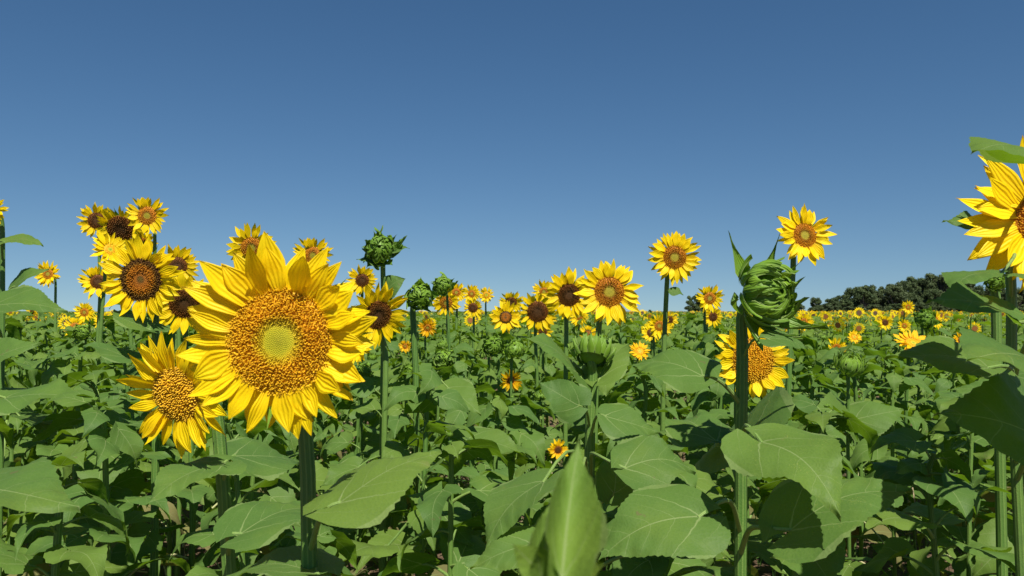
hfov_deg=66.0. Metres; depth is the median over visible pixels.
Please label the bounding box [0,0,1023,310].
sky
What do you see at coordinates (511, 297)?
sunflower
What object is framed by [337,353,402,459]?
sunflower
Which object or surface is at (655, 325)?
sunflower
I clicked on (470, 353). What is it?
sunflower
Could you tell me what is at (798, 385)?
sunflower
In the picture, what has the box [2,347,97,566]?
sunflower
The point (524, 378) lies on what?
sunflower
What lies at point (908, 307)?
sunflower
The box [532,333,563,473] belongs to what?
sunflower
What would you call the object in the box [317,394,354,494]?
sunflower
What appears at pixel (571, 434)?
sunflower
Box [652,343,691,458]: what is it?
sunflower
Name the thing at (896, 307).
bush
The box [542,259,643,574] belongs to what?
sunflower
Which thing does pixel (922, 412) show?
sunflower
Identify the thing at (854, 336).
sunflower
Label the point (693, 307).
tree
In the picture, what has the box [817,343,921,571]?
sunflower
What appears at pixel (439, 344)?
sunflower
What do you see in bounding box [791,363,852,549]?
sunflower
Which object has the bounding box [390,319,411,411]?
sunflower
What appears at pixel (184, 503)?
sunflower
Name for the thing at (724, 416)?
sunflower
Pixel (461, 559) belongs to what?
sunflower
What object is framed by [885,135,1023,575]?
sunflower
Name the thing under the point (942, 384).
sunflower
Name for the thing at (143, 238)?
sunflower
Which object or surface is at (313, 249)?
sunflower
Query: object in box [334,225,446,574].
sunflower
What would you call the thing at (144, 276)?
sunflower
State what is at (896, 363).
sunflower
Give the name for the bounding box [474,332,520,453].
sunflower
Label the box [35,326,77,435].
sunflower
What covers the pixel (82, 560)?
sunflower
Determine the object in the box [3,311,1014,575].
ground
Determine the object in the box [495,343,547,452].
sunflower
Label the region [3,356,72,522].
sunflower
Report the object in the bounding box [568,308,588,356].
sunflower
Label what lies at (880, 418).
sunflower
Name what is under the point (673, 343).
sunflower
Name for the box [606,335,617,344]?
sunflower
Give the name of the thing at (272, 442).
sunflower
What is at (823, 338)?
sunflower
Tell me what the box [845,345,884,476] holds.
sunflower
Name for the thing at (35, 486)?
sunflower
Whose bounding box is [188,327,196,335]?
sunflower
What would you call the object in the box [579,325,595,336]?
sunflower
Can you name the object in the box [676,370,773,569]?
sunflower
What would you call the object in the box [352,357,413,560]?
sunflower
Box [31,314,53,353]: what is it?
sunflower
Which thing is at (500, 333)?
sunflower
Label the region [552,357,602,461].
sunflower
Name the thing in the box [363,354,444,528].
sunflower
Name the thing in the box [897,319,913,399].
sunflower
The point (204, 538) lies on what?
sunflower
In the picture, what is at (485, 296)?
sunflower
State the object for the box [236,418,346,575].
sunflower
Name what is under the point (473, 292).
sunflower
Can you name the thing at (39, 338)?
sunflower
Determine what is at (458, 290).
sunflower
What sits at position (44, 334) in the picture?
sunflower
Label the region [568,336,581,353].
sunflower
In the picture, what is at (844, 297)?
tree
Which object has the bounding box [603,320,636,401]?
sunflower
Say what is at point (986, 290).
tree
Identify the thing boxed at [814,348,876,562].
sunflower
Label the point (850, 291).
tree
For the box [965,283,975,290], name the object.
tree
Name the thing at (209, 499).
sunflower
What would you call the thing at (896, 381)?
sunflower
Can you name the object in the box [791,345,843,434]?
sunflower
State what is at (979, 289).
tree
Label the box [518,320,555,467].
sunflower
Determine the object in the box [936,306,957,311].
bush
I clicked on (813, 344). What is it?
sunflower
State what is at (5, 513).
sunflower
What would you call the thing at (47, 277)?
sunflower
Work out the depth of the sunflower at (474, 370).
4.16 m
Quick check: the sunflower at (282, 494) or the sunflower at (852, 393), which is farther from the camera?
the sunflower at (852, 393)
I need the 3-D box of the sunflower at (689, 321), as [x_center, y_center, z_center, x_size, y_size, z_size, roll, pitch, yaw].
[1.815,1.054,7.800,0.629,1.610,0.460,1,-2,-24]
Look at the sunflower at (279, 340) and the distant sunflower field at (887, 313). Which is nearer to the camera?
the sunflower at (279, 340)
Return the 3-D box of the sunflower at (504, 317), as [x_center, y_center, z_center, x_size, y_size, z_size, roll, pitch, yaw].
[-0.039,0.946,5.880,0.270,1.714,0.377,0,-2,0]
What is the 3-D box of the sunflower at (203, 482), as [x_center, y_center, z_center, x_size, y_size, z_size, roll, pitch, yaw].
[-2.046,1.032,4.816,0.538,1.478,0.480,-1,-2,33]
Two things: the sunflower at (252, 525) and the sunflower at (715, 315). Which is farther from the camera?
the sunflower at (715, 315)
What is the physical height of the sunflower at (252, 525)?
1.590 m
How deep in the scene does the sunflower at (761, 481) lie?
5.32 m
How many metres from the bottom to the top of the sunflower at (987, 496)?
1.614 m
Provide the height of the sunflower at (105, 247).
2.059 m
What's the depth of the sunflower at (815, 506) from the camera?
1.46 m
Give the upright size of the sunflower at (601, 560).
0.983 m
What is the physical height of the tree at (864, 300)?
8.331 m
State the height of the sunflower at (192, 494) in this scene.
1.781 m
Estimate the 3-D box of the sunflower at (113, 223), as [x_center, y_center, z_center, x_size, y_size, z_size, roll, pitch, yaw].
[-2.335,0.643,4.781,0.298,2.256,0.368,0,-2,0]
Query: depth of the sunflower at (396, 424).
3.91 m
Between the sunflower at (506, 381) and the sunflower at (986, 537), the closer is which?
the sunflower at (986, 537)
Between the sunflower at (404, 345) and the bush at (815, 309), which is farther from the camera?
the bush at (815, 309)
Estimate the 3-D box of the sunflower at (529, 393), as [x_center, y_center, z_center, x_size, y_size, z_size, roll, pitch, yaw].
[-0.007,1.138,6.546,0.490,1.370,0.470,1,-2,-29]
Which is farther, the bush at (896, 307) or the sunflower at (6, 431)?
the bush at (896, 307)
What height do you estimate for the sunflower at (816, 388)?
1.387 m
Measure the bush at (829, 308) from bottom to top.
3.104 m
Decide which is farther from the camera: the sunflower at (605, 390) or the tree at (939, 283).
the tree at (939, 283)
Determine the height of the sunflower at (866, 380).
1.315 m
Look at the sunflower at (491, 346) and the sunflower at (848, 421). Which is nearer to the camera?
the sunflower at (848, 421)
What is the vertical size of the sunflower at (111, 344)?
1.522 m
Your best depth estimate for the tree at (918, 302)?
197.06 m
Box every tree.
[684,294,702,311]
[808,297,823,311]
[823,297,841,308]
[835,294,848,310]
[840,300,853,310]
[844,287,856,303]
[850,286,878,311]
[868,287,886,305]
[872,293,885,310]
[878,284,893,302]
[881,286,909,309]
[886,281,912,303]
[900,280,924,310]
[903,291,922,311]
[906,276,927,310]
[917,273,949,304]
[917,279,932,308]
[921,288,939,309]
[963,285,984,311]
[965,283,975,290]
[984,287,1004,298]
[1000,289,1019,309]
[1017,289,1023,310]
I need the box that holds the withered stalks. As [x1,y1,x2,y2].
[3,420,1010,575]
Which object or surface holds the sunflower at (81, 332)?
on the ground
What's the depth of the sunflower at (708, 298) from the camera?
5.80 m
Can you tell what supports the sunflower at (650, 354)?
on the ground
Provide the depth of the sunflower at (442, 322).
8.38 m
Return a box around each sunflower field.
[5,307,1023,429]
[5,310,1023,324]
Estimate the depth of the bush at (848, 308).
178.46 m
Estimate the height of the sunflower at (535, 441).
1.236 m
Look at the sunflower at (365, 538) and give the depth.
4.07 m
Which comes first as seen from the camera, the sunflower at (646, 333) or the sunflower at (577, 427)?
the sunflower at (577, 427)
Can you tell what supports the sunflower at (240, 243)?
on the ground
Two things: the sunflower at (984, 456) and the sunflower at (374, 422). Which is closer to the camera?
the sunflower at (984, 456)
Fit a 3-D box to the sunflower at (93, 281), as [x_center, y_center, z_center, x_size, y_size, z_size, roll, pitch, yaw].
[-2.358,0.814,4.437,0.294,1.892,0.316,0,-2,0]
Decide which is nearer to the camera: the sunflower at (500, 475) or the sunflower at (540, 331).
the sunflower at (500, 475)
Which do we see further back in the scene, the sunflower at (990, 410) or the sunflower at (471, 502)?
the sunflower at (471, 502)
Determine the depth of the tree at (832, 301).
191.11 m
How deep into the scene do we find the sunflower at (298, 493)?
3.99 m
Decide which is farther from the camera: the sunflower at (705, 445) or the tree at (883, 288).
the tree at (883, 288)
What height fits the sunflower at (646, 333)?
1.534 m
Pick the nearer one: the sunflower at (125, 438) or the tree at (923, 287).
the sunflower at (125, 438)
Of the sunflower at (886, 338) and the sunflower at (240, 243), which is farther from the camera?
the sunflower at (886, 338)
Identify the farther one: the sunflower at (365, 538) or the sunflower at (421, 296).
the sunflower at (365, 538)
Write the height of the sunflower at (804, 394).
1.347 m
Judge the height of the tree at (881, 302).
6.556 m
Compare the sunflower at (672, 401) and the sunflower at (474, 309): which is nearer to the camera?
the sunflower at (672, 401)
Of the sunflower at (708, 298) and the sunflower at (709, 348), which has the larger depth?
the sunflower at (708, 298)
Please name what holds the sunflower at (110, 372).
on the ground
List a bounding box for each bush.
[809,307,819,311]
[822,305,840,311]
[842,306,856,311]
[864,304,881,311]
[883,303,902,311]
[921,305,936,310]
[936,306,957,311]
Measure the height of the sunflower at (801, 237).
2.079 m
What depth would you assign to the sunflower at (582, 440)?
5.14 m
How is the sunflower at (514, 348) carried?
on the ground
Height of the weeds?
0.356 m
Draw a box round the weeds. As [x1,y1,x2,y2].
[27,435,1013,575]
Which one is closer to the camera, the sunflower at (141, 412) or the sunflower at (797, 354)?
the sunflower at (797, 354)
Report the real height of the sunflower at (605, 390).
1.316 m
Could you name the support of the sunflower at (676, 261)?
on the ground
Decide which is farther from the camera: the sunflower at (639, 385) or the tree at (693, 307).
the tree at (693, 307)
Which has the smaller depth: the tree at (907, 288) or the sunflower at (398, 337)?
the sunflower at (398, 337)
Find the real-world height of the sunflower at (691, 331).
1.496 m
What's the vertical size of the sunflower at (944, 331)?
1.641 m
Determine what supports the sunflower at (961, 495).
on the ground
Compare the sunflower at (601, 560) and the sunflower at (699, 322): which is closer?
the sunflower at (601, 560)
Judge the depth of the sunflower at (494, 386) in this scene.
7.41 m
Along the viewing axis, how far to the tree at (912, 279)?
234.83 m
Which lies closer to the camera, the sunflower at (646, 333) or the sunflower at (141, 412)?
the sunflower at (141, 412)
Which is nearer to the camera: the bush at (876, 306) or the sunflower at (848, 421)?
the sunflower at (848, 421)
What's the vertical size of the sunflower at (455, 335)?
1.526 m
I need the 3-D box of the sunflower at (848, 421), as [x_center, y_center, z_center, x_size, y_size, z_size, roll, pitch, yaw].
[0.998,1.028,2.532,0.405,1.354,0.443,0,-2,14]
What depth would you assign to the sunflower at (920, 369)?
6.77 m
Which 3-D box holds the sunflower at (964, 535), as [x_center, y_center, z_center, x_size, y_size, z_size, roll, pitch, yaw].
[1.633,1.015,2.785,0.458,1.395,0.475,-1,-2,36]
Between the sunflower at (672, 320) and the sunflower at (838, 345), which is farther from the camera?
the sunflower at (838, 345)
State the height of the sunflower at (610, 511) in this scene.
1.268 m
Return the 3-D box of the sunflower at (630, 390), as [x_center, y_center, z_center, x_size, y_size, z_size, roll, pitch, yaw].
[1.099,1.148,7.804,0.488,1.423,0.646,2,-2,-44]
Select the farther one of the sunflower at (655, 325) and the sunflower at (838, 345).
the sunflower at (838, 345)
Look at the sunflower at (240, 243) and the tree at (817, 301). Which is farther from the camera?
the tree at (817, 301)
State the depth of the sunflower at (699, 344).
5.62 m
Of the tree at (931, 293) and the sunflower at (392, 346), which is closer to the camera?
the sunflower at (392, 346)
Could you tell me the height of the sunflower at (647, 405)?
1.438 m
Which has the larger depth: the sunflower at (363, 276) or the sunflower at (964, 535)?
the sunflower at (363, 276)
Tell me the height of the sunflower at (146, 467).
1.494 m
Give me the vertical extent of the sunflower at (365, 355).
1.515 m
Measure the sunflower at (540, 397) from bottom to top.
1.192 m
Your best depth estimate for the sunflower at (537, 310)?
5.00 m
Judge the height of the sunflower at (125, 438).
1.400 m
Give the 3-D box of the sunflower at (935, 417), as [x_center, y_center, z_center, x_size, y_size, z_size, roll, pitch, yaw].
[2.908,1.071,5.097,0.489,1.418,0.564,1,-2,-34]
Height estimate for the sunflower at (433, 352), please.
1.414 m
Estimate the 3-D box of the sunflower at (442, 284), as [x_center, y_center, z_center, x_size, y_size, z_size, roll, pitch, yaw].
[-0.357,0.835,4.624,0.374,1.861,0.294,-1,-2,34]
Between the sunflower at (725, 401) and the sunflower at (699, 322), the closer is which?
the sunflower at (725, 401)
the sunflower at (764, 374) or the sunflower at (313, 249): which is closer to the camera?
the sunflower at (764, 374)
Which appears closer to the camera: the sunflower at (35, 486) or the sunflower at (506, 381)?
the sunflower at (35, 486)
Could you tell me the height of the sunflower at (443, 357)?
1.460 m
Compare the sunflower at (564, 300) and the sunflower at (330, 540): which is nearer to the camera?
the sunflower at (330, 540)
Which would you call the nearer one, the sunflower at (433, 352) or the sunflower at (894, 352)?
the sunflower at (894, 352)
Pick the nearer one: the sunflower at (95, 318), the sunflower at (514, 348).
the sunflower at (514, 348)
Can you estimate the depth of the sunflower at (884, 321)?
8.40 m
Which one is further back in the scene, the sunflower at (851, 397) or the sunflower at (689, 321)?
the sunflower at (689, 321)
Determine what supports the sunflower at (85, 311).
on the ground
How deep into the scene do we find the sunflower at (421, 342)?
6.87 m
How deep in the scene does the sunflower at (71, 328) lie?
6.59 m
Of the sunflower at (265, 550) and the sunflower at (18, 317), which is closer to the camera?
the sunflower at (265, 550)
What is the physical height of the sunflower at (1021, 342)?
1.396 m
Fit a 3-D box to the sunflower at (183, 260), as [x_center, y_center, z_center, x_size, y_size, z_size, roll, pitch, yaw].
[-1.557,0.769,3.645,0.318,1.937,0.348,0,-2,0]
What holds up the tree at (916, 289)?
on the ground
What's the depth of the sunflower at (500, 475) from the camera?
2.69 m
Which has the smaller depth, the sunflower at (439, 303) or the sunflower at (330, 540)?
the sunflower at (330, 540)
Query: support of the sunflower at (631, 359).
on the ground
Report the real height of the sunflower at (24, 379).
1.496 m
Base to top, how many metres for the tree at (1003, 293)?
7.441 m
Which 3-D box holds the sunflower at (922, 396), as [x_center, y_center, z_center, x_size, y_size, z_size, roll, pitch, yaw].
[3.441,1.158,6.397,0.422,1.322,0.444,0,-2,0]
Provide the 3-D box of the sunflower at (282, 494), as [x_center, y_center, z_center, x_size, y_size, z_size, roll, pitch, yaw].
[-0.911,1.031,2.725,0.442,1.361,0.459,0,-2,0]
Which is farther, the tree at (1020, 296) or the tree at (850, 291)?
the tree at (850, 291)
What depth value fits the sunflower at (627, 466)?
1.91 m
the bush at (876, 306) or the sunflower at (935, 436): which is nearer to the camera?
the sunflower at (935, 436)
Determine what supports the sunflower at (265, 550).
on the ground
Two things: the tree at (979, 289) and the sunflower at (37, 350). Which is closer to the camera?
the sunflower at (37, 350)
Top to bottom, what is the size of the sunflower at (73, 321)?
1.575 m
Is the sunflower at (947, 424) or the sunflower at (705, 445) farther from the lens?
the sunflower at (705, 445)
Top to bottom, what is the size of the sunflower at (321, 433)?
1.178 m
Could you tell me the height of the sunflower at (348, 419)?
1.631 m
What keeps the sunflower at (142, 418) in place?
on the ground
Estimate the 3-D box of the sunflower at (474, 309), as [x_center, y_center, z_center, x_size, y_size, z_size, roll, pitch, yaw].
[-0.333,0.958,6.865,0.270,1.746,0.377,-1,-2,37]
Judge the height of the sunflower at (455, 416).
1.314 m
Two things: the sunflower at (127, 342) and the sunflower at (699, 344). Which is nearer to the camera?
the sunflower at (699, 344)
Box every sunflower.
[0,200,79,575]
[0,418,33,575]
[0,450,129,575]
[2,346,127,575]
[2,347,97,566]
[2,369,57,575]
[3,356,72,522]
[3,358,22,519]
[4,311,50,458]
[5,318,30,462]
[5,335,38,444]
[14,328,70,476]
[18,390,190,575]
[22,310,49,373]
[22,312,57,403]
[23,346,45,385]
[26,370,191,575]
[27,330,94,477]
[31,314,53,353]
[34,260,82,369]
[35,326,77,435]
[38,326,78,380]
[51,324,107,479]
[57,362,147,531]
[59,230,124,477]
[64,318,87,366]
[66,266,120,451]
[74,302,94,344]
[76,203,122,389]
[81,331,125,433]
[83,235,216,575]
[87,343,184,575]
[90,329,129,405]
[92,325,136,431]
[93,313,111,340]
[96,205,151,528]
[108,327,139,432]
[116,331,323,575]
[121,317,188,575]
[125,197,176,571]
[126,318,210,575]
[127,334,168,526]
[128,232,175,567]
[139,336,211,572]
[141,244,200,575]
[159,270,237,568]
[168,410,337,575]
[176,231,441,575]
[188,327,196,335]
[192,398,300,575]
[198,223,276,520]
[200,408,259,524]
[209,411,318,560]
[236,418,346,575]
[243,440,287,560]
[269,524,356,575]
[282,395,347,498]
[285,393,335,500]
[291,410,366,575]
[293,237,333,460]
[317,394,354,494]
[317,399,348,489]
[320,278,524,575]
[320,362,392,575]
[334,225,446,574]
[334,335,379,568]
[335,264,379,557]
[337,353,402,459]
[339,362,357,441]
[341,282,438,575]
[350,340,380,452]
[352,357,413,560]
[354,341,404,450]
[355,363,485,575]
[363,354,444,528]
[363,362,444,575]
[364,341,402,402]
[378,423,531,575]
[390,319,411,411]
[397,341,421,450]
[399,340,431,507]
[402,320,430,427]
[402,348,474,575]
[411,384,518,575]
[418,319,441,474]
[420,349,444,477]
[423,319,452,351]
[426,338,477,477]
[429,334,453,477]
[431,272,474,487]
[432,289,464,487]
[433,326,483,483]
[434,359,501,536]
[443,340,482,478]
[444,283,466,426]
[458,394,540,569]
[460,319,495,396]
[463,298,482,352]
[464,285,487,464]
[467,394,554,575]
[468,463,552,575]
[470,333,722,570]
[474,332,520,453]
[475,287,496,397]
[480,330,507,428]
[482,335,537,510]
[485,350,545,435]
[489,300,524,415]
[490,292,525,386]
[490,331,515,401]
[491,340,521,430]
[493,353,545,469]
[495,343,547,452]
[500,370,521,433]
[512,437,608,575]
[516,392,561,518]
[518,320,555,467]
[519,292,562,471]
[526,279,550,499]
[526,340,563,459]
[527,325,552,499]
[532,267,589,466]
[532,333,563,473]
[532,466,617,572]
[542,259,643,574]
[546,372,585,461]
[548,378,634,507]
[548,439,567,468]
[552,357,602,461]
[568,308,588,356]
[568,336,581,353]
[568,356,601,444]
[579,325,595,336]
[581,379,634,570]
[595,433,712,575]
[595,444,752,575]
[598,231,912,575]
[599,346,656,427]
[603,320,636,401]
[604,361,678,571]
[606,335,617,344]
[606,336,651,399]
[621,366,673,483]
[624,342,649,435]
[634,337,661,420]
[638,323,666,435]
[647,314,672,425]
[647,388,701,453]
[648,231,700,441]
[652,336,691,421]
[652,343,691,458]
[654,347,687,454]
[655,311,678,394]
[671,355,760,564]
[674,313,714,409]
[675,325,698,455]
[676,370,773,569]
[681,285,723,408]
[682,334,758,517]
[692,319,727,423]
[692,325,726,409]
[692,350,728,453]
[698,380,783,575]
[701,326,794,575]
[702,305,722,332]
[733,459,881,575]
[747,346,817,575]
[748,386,777,483]
[756,203,836,539]
[778,334,838,425]
[788,394,886,575]
[791,333,817,420]
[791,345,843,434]
[791,346,817,396]
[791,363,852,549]
[795,313,813,362]
[796,345,855,470]
[809,346,860,399]
[809,347,857,474]
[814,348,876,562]
[817,335,830,373]
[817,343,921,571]
[817,351,903,575]
[828,337,846,391]
[832,350,882,561]
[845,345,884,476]
[848,330,861,344]
[850,364,956,575]
[852,427,1014,575]
[854,358,913,458]
[864,347,917,501]
[870,341,920,426]
[875,335,916,397]
[878,315,892,382]
[881,362,965,549]
[882,330,925,561]
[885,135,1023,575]
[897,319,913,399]
[898,335,951,547]
[901,300,913,334]
[904,306,943,543]
[906,367,1011,560]
[909,392,1012,575]
[911,311,951,412]
[913,361,943,434]
[919,361,937,440]
[927,374,1010,526]
[929,376,977,542]
[938,362,1023,575]
[945,372,994,515]
[953,332,960,471]
[955,455,1023,575]
[966,325,1023,575]
[969,277,1011,575]
[1017,340,1023,347]
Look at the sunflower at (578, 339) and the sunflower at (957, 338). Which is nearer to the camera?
the sunflower at (578, 339)
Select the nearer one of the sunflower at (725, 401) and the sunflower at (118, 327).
the sunflower at (725, 401)
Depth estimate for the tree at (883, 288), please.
214.96 m
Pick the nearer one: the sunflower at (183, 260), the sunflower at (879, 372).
the sunflower at (183, 260)
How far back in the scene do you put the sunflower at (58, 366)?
2.92 m
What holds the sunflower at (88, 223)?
on the ground
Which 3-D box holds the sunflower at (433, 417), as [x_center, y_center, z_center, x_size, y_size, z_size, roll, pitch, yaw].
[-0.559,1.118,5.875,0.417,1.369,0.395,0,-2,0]
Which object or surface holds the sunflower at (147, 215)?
on the ground
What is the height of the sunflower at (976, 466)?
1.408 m
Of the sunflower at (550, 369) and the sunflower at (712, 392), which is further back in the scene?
the sunflower at (550, 369)
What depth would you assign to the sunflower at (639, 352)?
5.20 m
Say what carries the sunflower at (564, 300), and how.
on the ground
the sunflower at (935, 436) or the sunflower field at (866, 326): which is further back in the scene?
the sunflower field at (866, 326)
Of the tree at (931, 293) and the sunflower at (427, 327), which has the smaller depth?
the sunflower at (427, 327)
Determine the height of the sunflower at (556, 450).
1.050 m
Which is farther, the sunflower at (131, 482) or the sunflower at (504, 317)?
the sunflower at (504, 317)
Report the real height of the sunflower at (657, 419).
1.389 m
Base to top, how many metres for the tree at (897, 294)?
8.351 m
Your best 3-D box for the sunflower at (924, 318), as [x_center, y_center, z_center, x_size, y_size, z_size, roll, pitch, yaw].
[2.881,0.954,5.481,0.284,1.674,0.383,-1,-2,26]
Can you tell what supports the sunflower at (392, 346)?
on the ground
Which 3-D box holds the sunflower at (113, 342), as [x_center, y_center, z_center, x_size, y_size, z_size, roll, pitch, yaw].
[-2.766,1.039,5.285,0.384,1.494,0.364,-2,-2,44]
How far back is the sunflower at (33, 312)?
7.46 m
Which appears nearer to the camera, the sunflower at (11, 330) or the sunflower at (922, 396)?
the sunflower at (11, 330)
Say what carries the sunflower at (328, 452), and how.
on the ground
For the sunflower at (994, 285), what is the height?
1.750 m
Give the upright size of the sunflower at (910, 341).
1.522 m
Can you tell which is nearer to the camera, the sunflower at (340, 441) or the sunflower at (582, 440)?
the sunflower at (340, 441)
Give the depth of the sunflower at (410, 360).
7.74 m
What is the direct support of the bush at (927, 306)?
on the ground
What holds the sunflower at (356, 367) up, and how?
on the ground
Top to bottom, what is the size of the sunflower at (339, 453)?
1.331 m
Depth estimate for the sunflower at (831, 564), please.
2.02 m
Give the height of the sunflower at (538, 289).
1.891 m
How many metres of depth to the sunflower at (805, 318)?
8.00 m
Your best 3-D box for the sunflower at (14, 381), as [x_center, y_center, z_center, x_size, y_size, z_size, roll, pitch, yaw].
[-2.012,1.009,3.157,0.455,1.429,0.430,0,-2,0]
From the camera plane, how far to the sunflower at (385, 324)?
2.94 m
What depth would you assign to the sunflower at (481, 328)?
7.79 m
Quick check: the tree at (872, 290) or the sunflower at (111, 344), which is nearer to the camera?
the sunflower at (111, 344)
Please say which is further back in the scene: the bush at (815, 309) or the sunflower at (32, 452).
the bush at (815, 309)
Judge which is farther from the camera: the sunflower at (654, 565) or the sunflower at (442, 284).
the sunflower at (442, 284)
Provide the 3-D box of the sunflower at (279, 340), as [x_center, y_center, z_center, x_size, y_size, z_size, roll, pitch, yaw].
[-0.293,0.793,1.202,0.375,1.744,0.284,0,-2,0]
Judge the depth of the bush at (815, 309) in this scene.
185.08 m
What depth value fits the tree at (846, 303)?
193.98 m
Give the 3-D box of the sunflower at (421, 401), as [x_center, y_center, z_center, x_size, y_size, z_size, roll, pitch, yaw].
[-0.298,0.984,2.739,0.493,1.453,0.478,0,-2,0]

